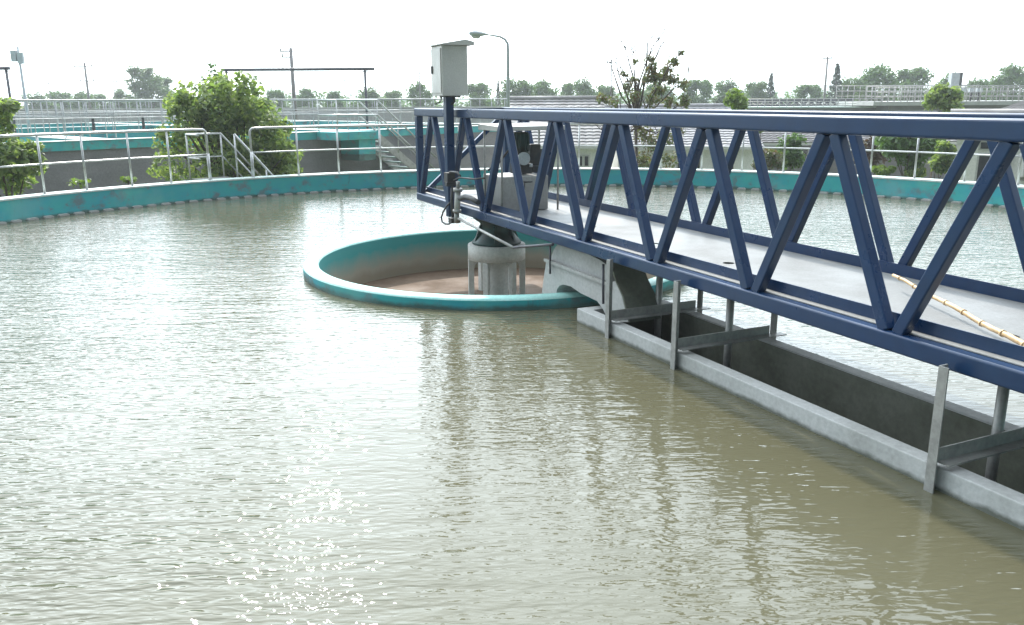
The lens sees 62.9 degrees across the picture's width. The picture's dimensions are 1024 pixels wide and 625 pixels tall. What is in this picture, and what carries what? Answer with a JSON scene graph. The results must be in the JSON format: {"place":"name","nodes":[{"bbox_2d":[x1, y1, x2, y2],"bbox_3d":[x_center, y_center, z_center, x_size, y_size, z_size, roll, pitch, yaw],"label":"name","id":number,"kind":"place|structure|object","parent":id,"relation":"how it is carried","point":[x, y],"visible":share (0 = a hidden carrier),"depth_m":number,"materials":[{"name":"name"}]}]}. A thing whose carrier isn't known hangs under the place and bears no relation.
{"place":"outdoors","nodes":[
{"label":"outdoors","id":0,"kind":"place"},
{"bbox_2d":[198,59,257,90],"bbox_3d":[-7.823,-4.672,23.569,1.658,4.768,0.456,0,14,0],"label":"thin sapling","id":1,"kind":"object","parent":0,"point":[216,73],"visible":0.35,"depth_m":23.07,"materials":[{"name":"green plant"}]},
{"bbox_2d":[10,106,506,123],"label":"boundary wall","id":2,"kind":"structure","parent":0,"point":[387,117],"depth_m":81.60,"materials":[{"name":"concrete"}]},
{"bbox_2d":[20,85,897,106],"bbox_3d":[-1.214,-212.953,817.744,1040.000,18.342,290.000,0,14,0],"label":"hills","id":3,"kind":"structure","parent":0,"point":[781,93],"depth_m":845.37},
{"bbox_2d":[0,185,1023,624],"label":"water","id":4,"kind":"structure","parent":0,"point":[222,411],"depth_m":4.84,"materials":[{"name":"liquid"}]},
{"bbox_2d":[303,228,673,310],"bbox_3d":[-0.163,-0.225,10.622,4.780,1.019,4.780,0,14,0],"label":"feed well","id":5,"kind":"object","parent":4,"relation":"in","point":[346,269],"visible":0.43,"depth_m":11.35,"materials":[{"name":"teal paint"}]},
{"bbox_2d":[361,267,544,294],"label":"water","id":6,"kind":"structure","parent":5,"relation":"in","point":[452,281],"depth_m":11.75,"materials":[{"name":"liquid"}]},
{"bbox_2d":[468,241,524,294],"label":"column","id":7,"kind":"structure","parent":5,"relation":"in","point":[496,270],"depth_m":10.70,"materials":[{"name":"concrete"}]},
{"bbox_2d":[472,218,520,246],"bbox_3d":[-0.201,-1.096,10.784,0.630,0.401,0.630,0,14,0],"label":"turntable","id":8,"kind":"object","parent":7,"relation":"on","point":[509,236],"visible":0.55,"depth_m":10.60},
{"bbox_2d":[414,107,1023,393],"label":"truss bridge","id":9,"kind":"structure","parent":8,"relation":"on","point":[865,296],"depth_m":5.93,"materials":[{"name":"blue paint"}]},
{"bbox_2d":[428,39,473,216],"bbox_3d":[-0.725,-2.227,10.231,0.425,2.100,0.450,-7,16,-24],"label":"control box","id":10,"kind":"object","parent":9,"relation":"attached to","point":[449,71],"visible":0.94,"depth_m":9.95,"materials":[{"name":"grey metal"}]},
{"bbox_2d":[431,48,441,92],"bbox_3d":[-0.912,-2.882,9.990,0.028,0.510,0.320,-7,16,-24],"label":"door","id":11,"kind":"structure","parent":10,"relation":"in","point":[435,53],"depth_m":9.97,"materials":[{"name":"metal"}]},
{"bbox_2d":[440,171,484,224],"bbox_3d":[-0.626,-1.328,9.953,0.144,0.694,1.247,-8,16,-26],"label":"grease pump","id":12,"kind":"object","parent":10,"relation":"attached to","point":[449,178],"visible":1,"depth_m":10.00,"materials":[{"name":"white paint"}]},
{"bbox_2d":[483,132,547,210],"bbox_3d":[0.030,-1.685,9.930,0.738,0.895,0.602,-7,16,-24],"label":"drive unit","id":13,"kind":"object","parent":9,"relation":"on","point":[529,155],"visible":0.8,"depth_m":9.77,"materials":[{"name":"grey paint"}]},
{"bbox_2d":[478,123,564,209],"bbox_3d":[0.108,-1.722,9.890,0.840,0.995,0.600,-7,16,-24],"label":"rain shelter","id":14,"kind":"object","parent":9,"relation":"on","point":[520,126],"visible":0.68,"depth_m":9.73,"materials":[{"name":"metal"}]},
{"bbox_2d":[457,217,604,303],"bbox_3d":[0.094,-0.633,8.786,0.270,0.498,2.982,-7,16,-24],"label":"drain pipe","id":15,"kind":"object","parent":9,"relation":"attached to","point":[529,246],"visible":1,"depth_m":8.45,"materials":[{"name":"metal"}]},
{"bbox_2d":[670,280,786,369],"bbox_3d":[1.699,0.305,6.595,1.049,1.250,0.152,-7,16,-24],"label":"hanger frame","id":16,"kind":"object","parent":9,"relation":"hanging from","point":[728,337],"visible":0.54,"depth_m":6.52,"materials":[{"name":"metal"}]},
{"bbox_2d":[892,274,1023,345],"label":"bamboo pole","id":17,"kind":"object","parent":9,"relation":"on","point":[998,331],"visible":0.82,"depth_m":4.70,"materials":[{"name":"wood"}]},
{"bbox_2d":[577,299,1023,530],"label":"launder","id":18,"kind":"object","parent":4,"relation":"in","point":[884,421],"visible":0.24,"depth_m":5.63,"materials":[{"name":"concrete"}]},
{"bbox_2d":[542,245,660,322],"bbox_3d":[0.797,-0.260,8.066,0.357,0.770,1.732,-7,16,-24],"label":"arch channel","id":19,"kind":"object","parent":18,"relation":"on","point":[575,270],"visible":0.62,"depth_m":7.77,"materials":[{"name":"concrete"}]},
{"bbox_2d":[605,259,710,338],"bbox_3d":[1.293,0.091,7.450,1.049,1.250,0.152,-7,16,-24],"label":"hanger frame","id":20,"kind":"object","parent":18,"relation":"on","point":[641,312],"visible":0.55,"depth_m":7.36,"materials":[{"name":"metal"}]},
{"bbox_2d":[923,364,1023,493],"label":"hanger frame","id":21,"kind":"object","parent":18,"relation":"on","point":[995,444],"visible":0.57,"depth_m":4.42,"materials":[{"name":"metal"}]},
{"bbox_2d":[0,0,1023,102],"label":"sky","id":22,"kind":"structure","parent":0,"point":[387,36],"materials":[{"name":"white"}]},
{"bbox_2d":[510,96,604,166],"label":"tiled house","id":23,"kind":"structure","parent":0,"point":[590,134],"depth_m":32.18,"materials":[{"name":"white paint"}]},
{"bbox_2d":[577,155,588,166],"bbox_3d":[2.689,-5.713,31.544,0.450,0.450,0.085,0,14,0],"label":"window","id":24,"kind":"structure","parent":23,"relation":"in","point":[584,159],"depth_m":31.51,"materials":[{"name":"white paint"}]},
{"bbox_2d":[604,103,763,169],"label":"tiled house","id":25,"kind":"structure","parent":0,"point":[726,139],"depth_m":34.58,"materials":[{"name":"white paint"}]},
{"bbox_2d":[753,111,956,178],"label":"tiled house","id":26,"kind":"structure","parent":0,"point":[769,139],"depth_m":37.55,"materials":[{"name":"white paint"}]},
{"bbox_2d":[950,109,1023,184],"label":"tiled house","id":27,"kind":"structure","parent":0,"point":[975,166],"depth_m":23.48,"materials":[{"name":"white paint"}]},
{"bbox_2d":[974,153,1011,180],"bbox_3d":[13.379,-3.380,23.419,0.850,2.100,0.085,7,16,28],"label":"door","id":28,"kind":"structure","parent":27,"relation":"in","point":[982,161],"depth_m":23.35,"materials":[{"name":"white paint"}]},
{"bbox_2d":[1016,154,1023,180],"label":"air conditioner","id":29,"kind":"object","parent":27,"relation":"attached to","point":[1022,174],"visible":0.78,"depth_m":22.66,"materials":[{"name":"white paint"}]},
{"bbox_2d":[1001,101,1023,108],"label":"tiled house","id":30,"kind":"structure","parent":0,"point":[1019,105],"depth_m":30.45,"materials":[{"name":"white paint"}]},
{"label":"ground","id":31,"kind":"structure","parent":0,"visible":0},
{"bbox_2d":[10,46,29,127],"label":"antenna pole","id":32,"kind":"object","parent":31,"relation":"on","point":[17,55],"visible":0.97,"depth_m":40.08,"materials":[{"name":"grey metal"}]},
{"bbox_2d":[0,97,48,196],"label":"leafy shrub","id":33,"kind":"object","parent":31,"relation":"on","point":[14,151],"visible":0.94,"depth_m":16.76,"materials":[{"name":"green plant"}]},
{"bbox_2d":[20,92,59,108],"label":"round tree","id":34,"kind":"object","parent":31,"relation":"on","point":[36,105],"visible":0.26,"depth_m":115.03,"materials":[{"name":"green plant"}]},
{"bbox_2d":[44,89,72,108],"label":"round tree","id":35,"kind":"object","parent":31,"relation":"on","point":[57,94],"visible":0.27,"depth_m":120.06,"materials":[{"name":"green plant"}]},
{"bbox_2d":[67,177,90,188],"bbox_3d":[-9.026,-2.529,17.474,0.493,0.609,0.357,0,14,0],"label":"weed","id":36,"kind":"object","parent":31,"relation":"on","point":[80,182],"visible":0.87,"depth_m":17.41,"materials":[{"name":"green plant"}]},
{"bbox_2d":[67,89,99,108],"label":"round tree","id":37,"kind":"object","parent":31,"relation":"on","point":[80,95],"visible":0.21,"depth_m":113.70,"materials":[{"name":"green plant"}]},
{"bbox_2d":[73,62,94,108],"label":"utility pole","id":38,"kind":"object","parent":31,"relation":"on","point":[87,88],"visible":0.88,"depth_m":88.59,"materials":[{"name":"grey metal"}]},
{"bbox_2d":[87,93,114,108],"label":"round tree","id":39,"kind":"object","parent":31,"relation":"on","point":[99,96],"visible":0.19,"depth_m":117.72,"materials":[{"name":"green plant"}]},
{"bbox_2d":[111,88,133,108],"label":"round tree","id":40,"kind":"object","parent":31,"relation":"on","point":[120,93],"visible":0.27,"depth_m":120.94,"materials":[{"name":"green plant"}]},
{"bbox_2d":[117,175,136,184],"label":"weed","id":41,"kind":"object","parent":31,"relation":"on","point":[127,180],"visible":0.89,"depth_m":17.78,"materials":[{"name":"green plant"}]},
{"bbox_2d":[123,64,168,107],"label":"round tree","id":42,"kind":"object","parent":31,"relation":"on","point":[141,75],"visible":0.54,"depth_m":114.68,"materials":[{"name":"green plant"}]},
{"bbox_2d":[143,76,174,107],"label":"poplar clump","id":43,"kind":"object","parent":31,"relation":"on","point":[167,80],"visible":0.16,"depth_m":119.06,"materials":[{"name":"green plant"}]},
{"bbox_2d":[146,70,305,181],"bbox_3d":[-6.865,-3.639,20.347,3.798,4.348,3.049,0,14,0],"label":"leafy bush","id":44,"kind":"object","parent":31,"relation":"on","point":[224,107],"visible":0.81,"depth_m":19.42,"materials":[{"name":"green plant"}]},
{"bbox_2d":[185,132,272,179],"bbox_3d":[-5.916,-2.596,19.048,2.487,2.958,0.771,-12,18,-39],"label":"access stair","id":45,"kind":"object","parent":31,"relation":"on","point":[235,149],"visible":0.36,"depth_m":18.49,"materials":[{"name":"metal"}]},
{"bbox_2d":[0,120,500,196],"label":"settling basin","id":46,"kind":"object","parent":31,"relation":"on","point":[58,177],"visible":0.39,"depth_m":31.02,"materials":[{"name":"teal paint"}]},
{"bbox_2d":[13,101,83,138],"bbox_3d":[-21.877,-7.780,33.220,22.830,1.206,0.048,12,19,40],"label":"basin railing","id":47,"kind":"object","parent":46,"relation":"on","point":[19,116],"visible":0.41,"depth_m":27.48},
{"bbox_2d":[14,101,107,138],"bbox_3d":[-21.386,-7.919,33.757,22.830,1.206,0.048,12,19,40],"label":"basin railing","id":48,"kind":"object","parent":46,"relation":"on","point":[60,116],"visible":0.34,"depth_m":28.79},
{"bbox_2d":[16,101,147,127],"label":"basin railing","id":49,"kind":"object","parent":46,"relation":"on","point":[89,112],"visible":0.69,"depth_m":40.43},
{"bbox_2d":[29,101,161,122],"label":"basin railing","id":50,"kind":"object","parent":46,"relation":"on","point":[108,110],"visible":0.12,"depth_m":48.93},
{"bbox_2d":[24,101,185,133],"bbox_3d":[-15.301,-8.065,34.197,0.048,1.206,8.434,12,19,40],"label":"basin railing","id":51,"kind":"object","parent":46,"relation":"on","point":[84,114],"visible":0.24,"depth_m":32.75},
{"bbox_2d":[10,99,318,140],"bbox_3d":[-17.553,-4.623,20.662,0.048,1.206,30.734,12,19,40],"label":"basin railing","id":52,"kind":"object","parent":46,"relation":"on","point":[112,100],"visible":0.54,"depth_m":25.98,"materials":[{"name":"metal"}]},
{"bbox_2d":[85,100,332,129],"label":"basin railing","id":53,"kind":"object","parent":46,"relation":"on","point":[116,111],"visible":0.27,"depth_m":42.35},
{"bbox_2d":[99,100,347,128],"bbox_3d":[-15.090,-9.700,40.644,22.830,1.206,0.048,12,19,40],"label":"basin railing","id":54,"kind":"object","parent":46,"relation":"on","point":[200,103],"visible":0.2,"depth_m":36.00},
{"bbox_2d":[273,100,400,125],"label":"basin railing","id":55,"kind":"object","parent":46,"relation":"on","point":[340,110],"visible":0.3,"depth_m":40.52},
{"bbox_2d":[271,99,480,122],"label":"basin railing","id":56,"kind":"object","parent":46,"relation":"on","point":[302,109],"visible":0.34,"depth_m":47.45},
{"bbox_2d":[346,98,506,129],"bbox_3d":[-3.237,-8.672,36.321,0.048,1.206,9.734,12,19,40],"label":"basin railing","id":57,"kind":"object","parent":46,"relation":"on","point":[400,99],"visible":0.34,"depth_m":35.06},
{"bbox_2d":[266,87,286,107],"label":"round tree","id":58,"kind":"object","parent":31,"relation":"on","point":[276,94],"visible":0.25,"depth_m":106.14,"materials":[{"name":"green plant"}]},
{"bbox_2d":[279,48,297,119],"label":"utility pole","id":59,"kind":"object","parent":31,"relation":"on","point":[290,56],"visible":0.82,"depth_m":67.31,"materials":[{"name":"grey metal"}]},
{"bbox_2d":[296,85,318,106],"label":"round tree","id":60,"kind":"object","parent":31,"relation":"on","point":[305,93],"visible":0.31,"depth_m":106.11,"materials":[{"name":"green plant"}]},
{"bbox_2d":[323,90,344,106],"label":"round tree","id":61,"kind":"object","parent":31,"relation":"on","point":[332,94],"visible":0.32,"depth_m":108.17,"materials":[{"name":"green plant"}]},
{"bbox_2d":[347,85,385,106],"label":"round tree","id":62,"kind":"object","parent":31,"relation":"on","point":[372,93],"visible":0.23,"depth_m":105.57,"materials":[{"name":"green plant"}]},
{"bbox_2d":[316,99,435,169],"bbox_3d":[-5.254,-6.531,33.148,1.243,3.736,5.022,12,19,40],"label":"basin stair","id":63,"kind":"object","parent":31,"relation":"on","point":[359,138],"visible":0.73,"depth_m":32.19,"materials":[{"name":"metal"}]},
{"bbox_2d":[383,89,404,106],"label":"round tree","id":64,"kind":"object","parent":31,"relation":"on","point":[394,94],"visible":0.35,"depth_m":109.70,"materials":[{"name":"green plant"}]},
{"bbox_2d":[405,81,437,106],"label":"round tree","id":65,"kind":"object","parent":31,"relation":"on","point":[414,91],"visible":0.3,"depth_m":101.00,"materials":[{"name":"green plant"}]},
{"bbox_2d":[463,82,495,106],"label":"round tree","id":66,"kind":"object","parent":31,"relation":"on","point":[476,90],"visible":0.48,"depth_m":103.76,"materials":[{"name":"green plant"}]},
{"bbox_2d":[469,30,509,106],"bbox_3d":[-0.789,-7.031,30.197,1.439,6.006,0.312,0,14,0],"label":"street lamp","id":67,"kind":"object","parent":31,"relation":"on","point":[475,34],"visible":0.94,"depth_m":29.61,"materials":[{"name":"grey metal"}]},
{"bbox_2d":[495,81,502,105],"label":"conifer","id":68,"kind":"object","parent":31,"relation":"on","point":[498,103],"visible":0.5,"depth_m":108.30,"materials":[{"name":"green plant"}]},
{"bbox_2d":[0,167,1023,223],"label":"tank wall","id":69,"kind":"structure","parent":31,"relation":"on","point":[17,208],"depth_m":17.77,"materials":[{"name":"teal paint"}]},
{"bbox_2d":[0,128,212,198],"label":"guard railing","id":70,"kind":"object","parent":69,"relation":"on","point":[36,135],"visible":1,"depth_m":16.04,"materials":[{"name":"silver metal"}]},
{"bbox_2d":[249,123,1022,185],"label":"guard railing","id":71,"kind":"object","parent":69,"relation":"on","point":[457,124],"visible":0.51,"depth_m":18.84,"materials":[{"name":"silver metal"}]},
{"bbox_2d":[499,77,535,105],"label":"round tree","id":72,"kind":"object","parent":31,"relation":"on","point":[519,87],"visible":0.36,"depth_m":100.77,"materials":[{"name":"green plant"}]},
{"bbox_2d":[531,76,557,95],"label":"round tree","id":73,"kind":"object","parent":31,"relation":"on","point":[542,86],"visible":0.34,"depth_m":103.46,"materials":[{"name":"green plant"}]},
{"bbox_2d":[80,79,1022,108],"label":"distant wood","id":74,"kind":"object","parent":31,"relation":"on","point":[787,95],"visible":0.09,"depth_m":146.62,"materials":[{"name":"green plant"}]},
{"bbox_2d":[559,82,575,95],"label":"round tree","id":75,"kind":"object","parent":31,"relation":"on","point":[567,89],"visible":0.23,"depth_m":107.79,"materials":[{"name":"green plant"}]},
{"bbox_2d":[572,76,597,95],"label":"round tree","id":76,"kind":"object","parent":31,"relation":"on","point":[584,88],"visible":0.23,"depth_m":101.46,"materials":[{"name":"green plant"}]},
{"bbox_2d":[595,83,618,103],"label":"round tree","id":77,"kind":"object","parent":31,"relation":"on","point":[603,89],"visible":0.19,"depth_m":107.73,"materials":[{"name":"green plant"}]},
{"bbox_2d":[595,20,691,167],"bbox_3d":[3.570,-5.166,23.381,2.689,5.696,1.446,0,14,0],"label":"sparse tree","id":78,"kind":"object","parent":31,"relation":"on","point":[656,77],"visible":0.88,"depth_m":23.07,"materials":[{"name":"green plant"}]},
{"bbox_2d":[631,81,677,103],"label":"round tree","id":79,"kind":"object","parent":31,"relation":"on","point":[647,91],"visible":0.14,"depth_m":105.58,"materials":[{"name":"green plant"}]},
{"bbox_2d":[681,78,716,103],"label":"round tree","id":80,"kind":"object","parent":31,"relation":"on","point":[705,87],"visible":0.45,"depth_m":100.72,"materials":[{"name":"green plant"}]},
{"bbox_2d":[710,77,753,102],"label":"round tree","id":81,"kind":"object","parent":31,"relation":"on","point":[721,89],"visible":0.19,"depth_m":101.65,"materials":[{"name":"green plant"}]},
{"bbox_2d":[723,88,748,169],"bbox_3d":[7.605,-5.603,28.516,0.888,3.977,1.085,0,14,0],"label":"bright shrub","id":82,"kind":"object","parent":31,"relation":"on","point":[736,99],"visible":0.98,"depth_m":27.84,"materials":[{"name":"green plant"}]},
{"bbox_2d":[743,79,768,103],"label":"round tree","id":83,"kind":"object","parent":31,"relation":"on","point":[755,91],"visible":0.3,"depth_m":103.65,"materials":[{"name":"green plant"}]},
{"bbox_2d":[750,148,787,170],"bbox_3d":[7.843,-4.017,25.943,1.102,2.166,1.004,0,14,0],"label":"shrub","id":84,"kind":"object","parent":31,"relation":"on","point":[773,158],"visible":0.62,"depth_m":25.47,"materials":[{"name":"green plant"}]},
{"bbox_2d":[762,73,776,103],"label":"conifer","id":85,"kind":"object","parent":31,"relation":"on","point":[770,90],"visible":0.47,"depth_m":100.31,"materials":[{"name":"green plant"}]},
{"bbox_2d":[775,132,806,171],"bbox_3d":[8.866,-4.447,26.717,1.184,2.611,1.088,0,14,0],"label":"green shrub","id":86,"kind":"object","parent":31,"relation":"on","point":[795,158],"visible":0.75,"depth_m":26.32,"materials":[{"name":"green plant"}]},
{"bbox_2d":[791,84,823,104],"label":"round tree","id":87,"kind":"object","parent":31,"relation":"on","point":[804,90],"visible":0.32,"depth_m":103.98,"materials":[{"name":"green plant"}]},
{"bbox_2d":[746,106,875,110],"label":"distant tank","id":88,"kind":"object","parent":31,"relation":"on","point":[832,108],"visible":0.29,"depth_m":56.38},
{"bbox_2d":[747,99,853,105],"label":"distant bridge","id":89,"kind":"structure","parent":88,"relation":"on","point":[803,104],"depth_m":60.11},
{"bbox_2d":[748,98,882,106],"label":"railing","id":90,"kind":"object","parent":88,"relation":"on","point":[794,101],"visible":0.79,"depth_m":56.44,"materials":[{"name":"metal"}]},
{"bbox_2d":[823,56,831,97],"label":"utility pole","id":91,"kind":"object","parent":31,"relation":"on","point":[825,84],"visible":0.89,"depth_m":91.43,"materials":[{"name":"grey metal"}]},
{"bbox_2d":[826,63,844,97],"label":"conifer","id":92,"kind":"object","parent":31,"relation":"on","point":[835,81],"visible":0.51,"depth_m":96.30,"materials":[{"name":"green plant"}]},
{"bbox_2d":[837,75,864,97],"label":"round tree","id":93,"kind":"object","parent":31,"relation":"on","point":[847,82],"visible":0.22,"depth_m":100.18,"materials":[{"name":"green plant"}]},
{"bbox_2d":[853,136,888,174],"bbox_3d":[11.476,-4.440,26.760,1.297,2.546,1.151,0,14,0],"label":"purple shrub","id":94,"kind":"object","parent":31,"relation":"on","point":[878,156],"visible":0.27,"depth_m":26.54,"materials":[{"name":"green plant"}]},
{"bbox_2d":[851,60,901,100],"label":"round tree","id":95,"kind":"object","parent":31,"relation":"on","point":[879,74],"visible":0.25,"depth_m":95.50,"materials":[{"name":"green plant"}]},
{"bbox_2d":[871,165,896,175],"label":"clipped hedge","id":96,"kind":"object","parent":31,"relation":"on","point":[881,170],"visible":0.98,"depth_m":24.56,"materials":[{"name":"green plant"}]},
{"bbox_2d":[874,136,945,176],"bbox_3d":[11.870,-4.334,25.170,2.010,3.112,2.131,6,16,24],"label":"garden tree","id":97,"kind":"object","parent":31,"relation":"on","point":[902,143],"visible":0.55,"depth_m":24.63,"materials":[{"name":"green plant"}]},
{"bbox_2d":[798,100,1023,111],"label":"basin","id":98,"kind":"object","parent":31,"relation":"on","point":[917,106],"visible":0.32,"depth_m":54.42,"materials":[{"name":"concrete"}]},
{"bbox_2d":[835,85,978,100],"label":"railing","id":99,"kind":"object","parent":98,"relation":"on","point":[918,95],"visible":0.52,"depth_m":67.66,"materials":[{"name":"metal"}]},
{"bbox_2d":[866,85,1023,100],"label":"railing","id":100,"kind":"object","parent":98,"relation":"on","point":[872,91],"visible":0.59,"depth_m":60.94,"materials":[{"name":"metal"}]},
{"bbox_2d":[874,87,1023,101],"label":"railing","id":101,"kind":"object","parent":98,"relation":"on","point":[967,92],"visible":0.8,"depth_m":53.79,"materials":[{"name":"metal"}]},
{"bbox_2d":[948,72,962,86],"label":"switch cabinet","id":102,"kind":"object","parent":98,"relation":"on","point":[954,79],"visible":0.48,"depth_m":62.46,"materials":[{"name":"grey metal"}]},
{"bbox_2d":[892,66,934,100],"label":"round tree","id":103,"kind":"object","parent":31,"relation":"on","point":[912,77],"visible":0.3,"depth_m":99.46,"materials":[{"name":"green plant"}]},
{"bbox_2d":[904,166,926,177],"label":"clipped hedge","id":104,"kind":"object","parent":31,"relation":"on","point":[920,172],"visible":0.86,"depth_m":24.54,"materials":[{"name":"green plant"}]},
{"bbox_2d":[927,139,957,178],"bbox_3d":[11.952,-3.561,23.372,0.893,2.499,0.754,0,14,0],"label":"garden shrub","id":105,"kind":"object","parent":31,"relation":"on","point":[940,164],"visible":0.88,"depth_m":23.01,"materials":[{"name":"green plant"}]},
{"bbox_2d":[921,82,964,177],"bbox_3d":[16.445,-6.763,32.436,1.547,4.196,1.564,0,14,0],"label":"round shrub","id":106,"kind":"object","parent":31,"relation":"on","point":[940,96],"visible":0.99,"depth_m":31.79,"materials":[{"name":"green plant"}]},
{"bbox_2d":[964,76,991,100],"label":"round tree","id":107,"kind":"object","parent":31,"relation":"on","point":[978,82],"visible":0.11,"depth_m":103.85,"materials":[{"name":"green plant"}]},
{"bbox_2d":[981,60,1023,99],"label":"round tree","id":108,"kind":"object","parent":31,"relation":"on","point":[1011,74],"visible":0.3,"depth_m":97.70,"materials":[{"name":"green plant"}]},
{"label":"water","id":109,"kind":"structure","parent":0,"visible":0},
{"bbox_2d":[0,67,16,132],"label":"pipe frame","id":110,"kind":"object","parent":109,"relation":"on","point":[6,69],"visible":0.63,"depth_m":31.76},
{"bbox_2d":[220,67,374,128],"bbox_3d":[-8.853,-8.697,34.921,6.346,2.904,0.122,0,14,0],"label":"pipe frame","id":111,"kind":"object","parent":109,"relation":"on","point":[362,69],"visible":0.69,"depth_m":34.54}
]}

